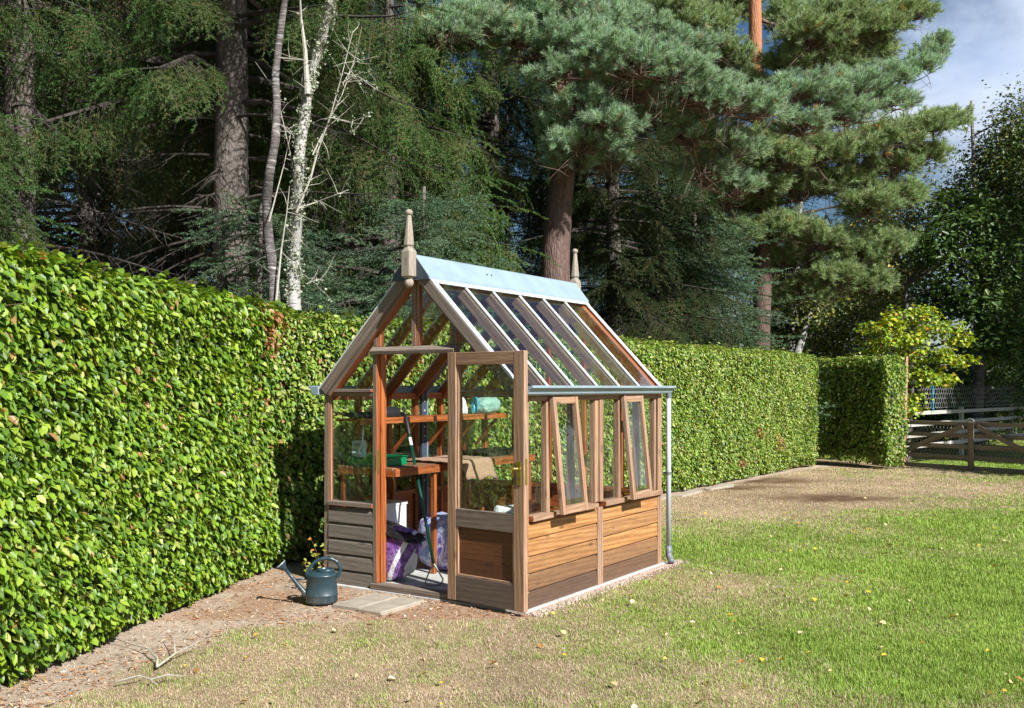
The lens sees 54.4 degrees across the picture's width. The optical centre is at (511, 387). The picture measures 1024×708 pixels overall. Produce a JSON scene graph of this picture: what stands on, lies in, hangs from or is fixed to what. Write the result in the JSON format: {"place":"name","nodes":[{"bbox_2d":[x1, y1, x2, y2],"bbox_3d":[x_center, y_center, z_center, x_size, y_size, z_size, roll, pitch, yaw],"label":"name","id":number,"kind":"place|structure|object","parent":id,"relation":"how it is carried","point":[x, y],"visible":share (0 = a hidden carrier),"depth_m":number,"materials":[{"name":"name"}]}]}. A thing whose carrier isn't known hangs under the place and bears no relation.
{"place":"outdoors","nodes":[
{"label":"outdoors","id":0,"kind":"place"},
{"bbox_2d":[0,416,1023,707],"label":"ground","id":1,"kind":"structure","parent":0,"point":[762,482],"depth_m":6.20,"materials":[{"name":"brown soil"}]},
{"bbox_2d":[0,1,72,253],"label":"spruce tree","id":2,"kind":"object","parent":1,"relation":"on","point":[53,216],"depth_m":22.97,"materials":[{"name":"green plant"}]},
{"bbox_2d":[0,2,74,235],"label":"spruce tree","id":3,"kind":"object","parent":1,"relation":"on","point":[2,114],"visible":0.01,"depth_m":17.76,"materials":[{"name":"green plant"}]},
{"bbox_2d":[0,0,113,252],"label":"spruce tree","id":4,"kind":"object","parent":1,"relation":"on","point":[12,136],"visible":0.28,"depth_m":9.81,"materials":[{"name":"green plant"}]},
{"bbox_2d":[0,0,199,282],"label":"spruce tree","id":5,"kind":"object","parent":1,"relation":"on","point":[14,47],"visible":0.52,"depth_m":11.22,"materials":[{"name":"green plant"}]},
{"bbox_2d":[0,0,211,276],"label":"spruce tree","id":6,"kind":"object","parent":1,"relation":"on","point":[100,206],"depth_m":21.66,"materials":[{"name":"green plant"}]},
{"bbox_2d":[0,0,256,279],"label":"spruce tree","id":7,"kind":"object","parent":1,"relation":"on","point":[106,194],"visible":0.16,"depth_m":16.86,"materials":[{"name":"green plant"}]},
{"bbox_2d":[114,674,183,684],"bbox_3d":[-1.842,1.478,5.040,0.324,0.025,0.123,0,0,0],"label":"fallen twig","id":8,"kind":"object","parent":1,"relation":"on","point":[124,679],"visible":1,"depth_m":5.05,"materials":[{"name":"beige wood"}]},
{"bbox_2d":[0,232,310,687],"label":"beech hedge","id":9,"kind":"object","parent":1,"relation":"on","point":[129,432],"visible":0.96,"depth_m":5.87,"materials":[{"name":"green plant"}]},
{"bbox_2d":[114,635,205,667],"bbox_3d":[-1.960,1.466,5.686,0.393,0.058,0.694,0,0,-39],"label":"fallen twig","id":10,"kind":"object","parent":1,"relation":"on","point":[157,659],"visible":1,"depth_m":5.54,"materials":[{"name":"beige wood"}]},
{"bbox_2d":[38,0,373,301],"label":"spruce tree","id":11,"kind":"object","parent":1,"relation":"on","point":[156,244],"visible":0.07,"depth_m":17.26,"materials":[{"name":"green plant"}]},
{"bbox_2d":[101,13,365,300],"bbox_3d":[-6.521,-6.521,23.451,8.580,16.958,8.640,0,0,14],"label":"spruce tree","id":12,"kind":"object","parent":1,"relation":"on","point":[190,232],"depth_m":21.92,"materials":[{"name":"green plant"}]},
{"bbox_2d":[0,0,471,313],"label":"spruce tree","id":13,"kind":"object","parent":1,"relation":"on","point":[235,32],"visible":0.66,"depth_m":12.11,"materials":[{"name":"green plant"}]},
{"bbox_2d":[169,189,375,332],"bbox_3d":[-2.735,-0.110,11.441,3.810,3.958,3.261,0,0,-30],"label":"spruce tree","id":14,"kind":"object","parent":1,"relation":"on","point":[230,228],"visible":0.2,"depth_m":11.16,"materials":[{"name":"green plant"}]},
{"bbox_2d":[248,0,319,301],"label":"birch tree","id":15,"kind":"object","parent":1,"relation":"on","point":[273,269],"visible":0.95,"depth_m":10.13,"materials":[{"name":"white plant"}]},
{"bbox_2d":[302,558,312,570],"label":"seedling","id":16,"kind":"object","parent":1,"relation":"on","point":[309,563],"visible":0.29,"depth_m":7.33,"materials":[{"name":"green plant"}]},
{"bbox_2d":[276,556,341,604],"bbox_3d":[-1.408,1.340,6.921,0.451,0.321,0.182,0,0,-6],"label":"watering can","id":17,"kind":"object","parent":1,"relation":"on","point":[321,586],"visible":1,"depth_m":6.88,"materials":[{"name":"teal metal"}]},
{"bbox_2d":[256,0,377,310],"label":"birch tree","id":18,"kind":"object","parent":1,"relation":"on","point":[293,248],"visible":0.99,"depth_m":10.28,"materials":[{"name":"white plant"}]},
{"bbox_2d":[308,537,325,567],"bbox_3d":[-1.450,1.312,7.503,0.105,0.376,0.157,0,0,30],"label":"seedling","id":19,"kind":"object","parent":1,"relation":"on","point":[313,555],"visible":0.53,"depth_m":7.49,"materials":[{"name":"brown plant"}]},
{"bbox_2d":[0,565,664,707],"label":"pebbles","id":20,"kind":"object","parent":1,"relation":"on","point":[198,642],"visible":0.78,"depth_m":6.17,"materials":[{"name":"grey stone"}]},
{"bbox_2d":[0,554,677,707],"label":"needle litter","id":21,"kind":"object","parent":1,"relation":"on","point":[100,678],"visible":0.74,"depth_m":6.22,"materials":[{"name":"brown plant"}]},
{"bbox_2d":[172,0,519,319],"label":"spruce tree","id":22,"kind":"object","parent":1,"relation":"on","point":[381,7],"visible":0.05,"depth_m":17.70,"materials":[{"name":"green plant"}]},
{"bbox_2d":[260,0,467,319],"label":"spruce tree","id":23,"kind":"object","parent":1,"relation":"on","point":[380,61],"depth_m":23.84,"materials":[{"name":"green plant"}]},
{"bbox_2d":[333,593,397,610],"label":"paving slab","id":24,"kind":"structure","parent":1,"relation":"on","point":[354,604],"depth_m":6.91,"materials":[{"name":"stone"}]},
{"bbox_2d":[195,0,561,330],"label":"spruce tree","id":25,"kind":"object","parent":1,"relation":"on","point":[442,91],"visible":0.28,"depth_m":13.90,"materials":[{"name":"green plant"}]},
{"bbox_2d":[357,596,423,614],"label":"paving slab","id":26,"kind":"structure","parent":1,"relation":"on","point":[393,605],"depth_m":6.78,"materials":[{"name":"stone"}]},
{"bbox_2d":[319,176,543,447],"bbox_3d":[-0.989,-0.249,11.738,3.106,4.302,3.629,0,0,0],"label":"spruce tree","id":27,"kind":"object","parent":1,"relation":"on","point":[426,219],"visible":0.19,"depth_m":11.58,"materials":[{"name":"green plant"}]},
{"bbox_2d":[434,132,515,326],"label":"spruce tree","id":28,"kind":"object","parent":1,"relation":"on","point":[467,175],"depth_m":23.56,"materials":[{"name":"green plant"}]},
{"bbox_2d":[308,209,675,613],"bbox_3d":[-0.085,0.177,8.070,2.062,2.886,2.518,0,0,33],"label":"greenhouse","id":29,"kind":"object","parent":1,"relation":"on","point":[569,538],"visible":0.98,"depth_m":7.49,"materials":[{"name":"wood"}]},
{"bbox_2d":[343,411,371,417],"bbox_3d":[-1.163,0.213,7.752,0.195,0.051,0.370,0,0,33],"label":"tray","id":30,"kind":"object","parent":29,"relation":"on","point":[356,414],"visible":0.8,"depth_m":7.64,"materials":[{"name":"black plastic"}]},
{"bbox_2d":[356,499,407,526],"bbox_3d":[-1.042,1.187,7.936,0.315,0.555,0.280,0,0,33],"label":"step stool","id":31,"kind":"object","parent":29,"relation":"on","point":[395,510],"visible":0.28,"depth_m":7.88,"materials":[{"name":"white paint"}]},
{"bbox_2d":[337,462,440,573],"bbox_3d":[-0.954,1.034,7.777,0.587,0.860,0.560,0,0,33],"label":"potting bench","id":32,"kind":"object","parent":29,"relation":"on","point":[407,469],"visible":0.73,"depth_m":7.70,"materials":[{"name":"brown wood"}]},
{"bbox_2d":[352,453,360,456],"bbox_3d":[-1.206,0.557,7.726,0.072,0.092,0.072,0,0,33],"label":"plastic cup","id":33,"kind":"object","parent":32,"relation":"on","point":[357,454],"visible":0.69,"depth_m":7.70,"materials":[{"name":"clear plastic"}]},
{"bbox_2d":[352,438,365,456],"bbox_3d":[-1.204,0.503,7.838,0.104,0.200,0.057,0,0,19],"label":"glass jar","id":34,"kind":"object","parent":32,"relation":"on","point":[356,444],"visible":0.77,"depth_m":7.81,"materials":[{"name":"clear glass"}]},
{"bbox_2d":[358,427,363,452],"bbox_3d":[-1.181,0.450,7.710,0.092,0.292,0.016,0,0,33],"label":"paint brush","id":35,"kind":"object","parent":34,"relation":"in","point":[362,441],"visible":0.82,"depth_m":7.69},
{"bbox_2d":[345,454,408,466],"bbox_3d":[-1.049,0.568,7.738,0.364,0.071,0.334,0,0,33],"label":"seed tray","id":36,"kind":"object","parent":32,"relation":"on","point":[393,460],"visible":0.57,"depth_m":7.65,"materials":[{"name":"green plastic"}]},
{"bbox_2d":[386,406,404,416],"bbox_3d":[-0.973,0.196,8.005,0.124,0.084,0.270,0,0,30],"label":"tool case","id":37,"kind":"object","parent":29,"relation":"on","point":[392,411],"visible":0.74,"depth_m":7.95,"materials":[{"name":"black plastic"}]},
{"bbox_2d":[386,525,421,580],"bbox_3d":[-0.938,1.253,7.586,0.538,0.421,0.247,0,0,27],"label":"compost bag","id":38,"kind":"object","parent":29,"relation":"on","point":[401,558],"visible":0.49,"depth_m":7.44,"materials":[{"name":"purple plastic"}]},
{"bbox_2d":[385,519,426,543],"bbox_3d":[-0.902,1.079,7.559,0.574,0.074,0.260,15,10,26],"label":"plastic sack","id":39,"kind":"object","parent":38,"relation":"on","point":[409,537],"visible":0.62,"depth_m":7.43,"materials":[{"name":"black plastic"}]},
{"bbox_2d":[404,414,443,585],"bbox_3d":[-0.730,0.838,7.650,0.129,1.251,0.739,0,0,-28],"label":"stirrup hoe","id":40,"kind":"object","parent":29,"relation":"on","point":[407,425],"visible":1,"depth_m":7.59,"materials":[{"name":"green painted metal"},{"name":"black rubber"},{"name":"white paint"}]},
{"bbox_2d":[417,511,447,569],"bbox_3d":[-0.506,1.235,8.020,0.569,0.459,0.360,0,0,36],"label":"compost bag","id":41,"kind":"object","parent":29,"relation":"on","point":[424,556],"visible":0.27,"depth_m":7.89,"materials":[{"name":"purple plastic"}]},
{"bbox_2d":[390,454,534,513],"bbox_3d":[-0.412,1.034,8.612,0.587,0.860,1.380,0,0,33],"label":"potting bench","id":42,"kind":"object","parent":29,"relation":"on","point":[503,459],"visible":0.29,"depth_m":8.66,"materials":[{"name":"brown wood"}]},
{"bbox_2d":[407,455,497,479],"bbox_3d":[-0.470,0.673,8.197,0.662,0.176,0.694,0,0,33],"label":"hessian cloth","id":43,"kind":"object","parent":42,"relation":"on","point":[478,467],"visible":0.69,"depth_m":8.19,"materials":[{"name":"beige fabric"}]},
{"bbox_2d":[463,447,513,456],"bbox_3d":[-0.183,0.577,8.887,0.330,0.053,0.550,0,0,33],"label":"cell tray","id":44,"kind":"object","parent":42,"relation":"on","point":[491,451],"visible":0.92,"depth_m":8.73,"materials":[{"name":"black plastic"}]},
{"bbox_2d":[463,398,467,413],"bbox_3d":[-0.457,0.157,8.900,0.052,0.161,0.162,0,0,44],"label":"packet","id":45,"kind":"object","parent":29,"relation":"on","point":[465,409],"visible":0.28,"depth_m":8.91},
{"bbox_2d":[471,397,478,413],"bbox_3d":[-0.338,0.162,9.050,0.054,0.153,0.132,0,0,16],"label":"packet","id":46,"kind":"object","parent":29,"relation":"on","point":[474,406],"visible":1,"depth_m":9.01},
{"bbox_2d":[448,350,527,612],"bbox_3d":[-0.192,0.618,6.732,0.693,1.720,0.104,0,0,40],"label":"door","id":47,"kind":"structure","parent":29,"relation":"in","point":[488,550],"depth_m":6.72,"materials":[{"name":"brown wood"}]},
{"bbox_2d":[478,397,500,412],"bbox_3d":[-0.233,0.162,9.210,0.215,0.152,0.291,0,0,33],"label":"plastic bag","id":48,"kind":"object","parent":29,"relation":"on","point":[489,404],"visible":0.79,"depth_m":9.12,"materials":[{"name":"teal"}]},
{"bbox_2d":[493,504,513,513],"bbox_3d":[-0.040,1.261,8.979,0.292,0.407,0.249,0,0,33],"label":"white sack","id":49,"kind":"object","parent":29,"relation":"on","point":[505,508],"visible":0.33,"depth_m":8.91,"materials":[{"name":"white plastic"}]},
{"bbox_2d":[549,396,588,514],"bbox_3d":[0.386,0.476,7.053,0.164,0.818,0.355,0,0,33],"label":"vent window","id":50,"kind":"structure","parent":29,"relation":"in","point":[564,509],"depth_m":6.98,"materials":[{"name":"brown wood"}]},
{"bbox_2d":[620,395,652,499],"bbox_3d":[0.981,0.476,7.968,0.164,0.818,0.346,0,0,33],"label":"vent window","id":51,"kind":"structure","parent":29,"relation":"in","point":[634,494],"depth_m":7.89,"materials":[{"name":"brown wood"}]},
{"bbox_2d":[324,0,661,328],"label":"spruce tree","id":52,"kind":"object","parent":1,"relation":"on","point":[492,77],"visible":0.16,"depth_m":18.25,"materials":[{"name":"green plant"}]},
{"bbox_2d":[461,85,545,330],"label":"spruce tree","id":53,"kind":"object","parent":1,"relation":"on","point":[516,121],"visible":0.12,"depth_m":19.38,"materials":[{"name":"green plant"}]},
{"bbox_2d":[215,303,819,565],"bbox_3d":[1.474,0.395,13.570,0.952,2.254,14.256,0,0,36],"label":"beech hedge","id":54,"kind":"object","parent":1,"relation":"on","point":[730,431],"visible":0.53,"depth_m":12.29,"materials":[{"name":"green plant"}]},
{"bbox_2d":[47,473,1021,707],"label":"fallen leaves","id":55,"kind":"object","parent":1,"relation":"on","point":[615,682],"visible":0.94,"depth_m":5.78,"materials":[{"name":"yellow plant"}]},
{"bbox_2d":[519,167,605,333],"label":"spruce tree","id":56,"kind":"object","parent":1,"relation":"on","point":[581,275],"visible":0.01,"depth_m":21.20,"materials":[{"name":"green plant"}]},
{"bbox_2d":[524,559,695,616],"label":"gravel","id":57,"kind":"structure","parent":1,"relation":"on","point":[591,592],"depth_m":7.42,"materials":[{"name":"beige gravel"}]},
{"bbox_2d":[486,0,777,436],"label":"spruce tree","id":58,"kind":"object","parent":1,"relation":"on","point":[620,267],"visible":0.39,"depth_m":16.55,"materials":[{"name":"green plant"}]},
{"bbox_2d":[518,28,780,330],"bbox_3d":[3.614,-8.179,25.947,7.584,20.242,6.846,0,0,41],"label":"spruce tree","id":59,"kind":"object","parent":1,"relation":"on","point":[663,185],"visible":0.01,"depth_m":24.89,"materials":[{"name":"green plant"}]},
{"bbox_2d":[385,0,956,333],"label":"pine tree","id":60,"kind":"object","parent":1,"relation":"on","point":[563,37],"visible":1,"depth_m":14.32,"materials":[{"name":"green plant"}]},
{"bbox_2d":[576,159,788,386],"bbox_3d":[2.517,-1.037,19.114,4.659,6.238,5.443,0,0,-43],"label":"spruce tree","id":61,"kind":"object","parent":1,"relation":"on","point":[709,274],"visible":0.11,"depth_m":18.37,"materials":[{"name":"green plant"}]},
{"bbox_2d":[675,490,702,496],"bbox_3d":[2.497,1.521,14.050,0.120,0.068,0.760,2,2,32],"label":"edging stone","id":62,"kind":"object","parent":1,"relation":"on","point":[690,493],"visible":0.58,"depth_m":13.98,"materials":[{"name":"beige stone"}]},
{"bbox_2d":[704,484,733,489],"bbox_3d":[3.106,1.518,14.900,0.120,0.074,0.760,2,2,38],"label":"edging stone","id":63,"kind":"object","parent":1,"relation":"on","point":[723,486],"visible":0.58,"depth_m":14.87,"materials":[{"name":"beige stone"}]},
{"bbox_2d":[689,146,750,344],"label":"spruce tree","id":64,"kind":"object","parent":1,"relation":"on","point":[719,302],"depth_m":32.77,"materials":[{"name":"green plant"}]},
{"bbox_2d":[627,212,841,432],"bbox_3d":[3.991,-0.774,20.264,4.970,5.593,5.806,0,0,-40],"label":"spruce tree","id":65,"kind":"object","parent":1,"relation":"on","point":[759,335],"visible":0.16,"depth_m":19.63,"materials":[{"name":"green plant"}]},
{"bbox_2d":[729,191,842,435],"bbox_3d":[9.528,-3.496,36.051,5.812,11.408,5.772,0,0,-19],"label":"spruce tree","id":66,"kind":"object","parent":1,"relation":"on","point":[771,343],"visible":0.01,"depth_m":35.83,"materials":[{"name":"green plant"}]},
{"bbox_2d":[627,0,977,349],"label":"pine tree","id":67,"kind":"object","parent":1,"relation":"on","point":[833,32],"visible":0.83,"depth_m":21.67,"materials":[{"name":"green plant"}]},
{"bbox_2d":[803,373,831,457],"bbox_3d":[6.308,0.672,25.038,4.284,2.751,3.521,0,0,0],"label":"bush","id":68,"kind":"object","parent":1,"relation":"on","point":[819,414],"visible":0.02,"depth_m":24.69,"materials":[{"name":"green plant"}]},
{"bbox_2d":[747,263,899,373],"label":"birch tree","id":69,"kind":"object","parent":1,"relation":"on","point":[807,328],"visible":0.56,"depth_m":26.16,"materials":[{"name":"green plant"}]},
{"bbox_2d":[784,340,864,440],"bbox_3d":[8.823,0.267,31.984,6.164,3.837,4.939,0,0,-34],"label":"bush","id":70,"kind":"object","parent":1,"relation":"on","point":[858,354],"visible":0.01,"depth_m":31.83,"materials":[{"name":"green plant"}]},
{"bbox_2d":[815,352,909,467],"bbox_3d":[6.702,0.416,19.175,0.799,2.182,1.901,0,0,-31],"label":"beech hedge","id":71,"kind":"object","parent":1,"relation":"on","point":[861,390],"visible":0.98,"depth_m":18.82,"materials":[{"name":"green plant"}]},
{"bbox_2d":[816,176,922,355],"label":"spruce tree","id":72,"kind":"object","parent":1,"relation":"on","point":[866,339],"visible":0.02,"depth_m":36.77,"materials":[{"name":"green plant"}]},
{"bbox_2d":[787,162,957,356],"bbox_3d":[10.597,-2.602,29.243,5.650,9.422,2.930,0,0,0],"label":"birch tree","id":73,"kind":"object","parent":1,"relation":"on","point":[910,218],"visible":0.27,"depth_m":28.92,"materials":[{"name":"green plant"}]},
{"bbox_2d":[818,360,973,447],"bbox_3d":[10.367,0.617,27.566,4.825,2.859,3.662,0,0,0],"label":"bush","id":74,"kind":"object","parent":1,"relation":"on","point":[944,417],"visible":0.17,"depth_m":26.90,"materials":[{"name":"green plant"}]},
{"bbox_2d":[861,216,945,430],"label":"spruce tree","id":75,"kind":"object","parent":1,"relation":"on","point":[909,305],"depth_m":39.57,"materials":[{"name":"green plant"}]},
{"bbox_2d":[902,356,907,466],"bbox_3d":[7.500,0.465,18.985,0.167,2.113,0.062,0,0,-41],"label":"timber batten","id":76,"kind":"object","parent":1,"relation":"on","point":[906,362],"visible":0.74,"depth_m":18.97,"materials":[{"name":"brown wood"}]},
{"bbox_2d":[852,302,982,461],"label":"maple tree","id":77,"kind":"object","parent":1,"relation":"on","point":[907,342],"visible":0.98,"depth_m":21.35,"materials":[{"name":"green plant"}]},
{"bbox_2d":[872,420,1023,473],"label":"field gate","id":78,"kind":"structure","parent":1,"relation":"on","point":[971,446],"depth_m":17.84,"materials":[{"name":"wood"}]},
{"bbox_2d":[888,343,1023,445],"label":"bush","id":79,"kind":"object","parent":1,"relation":"on","point":[962,375],"visible":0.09,"depth_m":29.64,"materials":[{"name":"green plant"}]},
{"bbox_2d":[890,405,1023,454],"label":"rail fence","id":80,"kind":"object","parent":1,"relation":"on","point":[961,411],"visible":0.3,"depth_m":24.43,"materials":[{"name":"wood"}]},
{"bbox_2d":[898,385,1022,407],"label":"wire netting","id":81,"kind":"object","parent":80,"relation":"attached to","point":[970,396],"visible":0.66,"depth_m":24.35,"materials":[{"name":"grey metal"}]},
{"bbox_2d":[903,182,1023,458],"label":"rowan tree","id":82,"kind":"object","parent":1,"relation":"on","point":[980,265],"visible":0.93,"depth_m":23.57,"materials":[{"name":"green plant"}]},
{"bbox_2d":[921,71,1023,451],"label":"birch tree","id":83,"kind":"object","parent":1,"relation":"on","point":[1005,168],"visible":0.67,"depth_m":26.88,"materials":[{"name":"green plant"}]},
{"bbox_2d":[931,163,1023,434],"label":"spruce tree","id":84,"kind":"object","parent":1,"relation":"on","point":[998,415],"visible":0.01,"depth_m":34.79,"materials":[{"name":"green plant"}]},
{"bbox_2d":[0,0,1023,380],"label":"sky","id":85,"kind":"structure","parent":0,"point":[989,34],"materials":[{"name":"blue"}]},
{"bbox_2d":[47,460,1023,707],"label":"grass","id":86,"kind":"structure","parent":0,"point":[899,647],"depth_m":6.16,"materials":[{"name":"green plant"}]},
{"bbox_2d":[663,214,731,346],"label":"spruce tree","id":87,"kind":"object","parent":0,"point":[697,293],"visible":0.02,"depth_m":26.73,"materials":[{"name":"green plant"}]}
]}

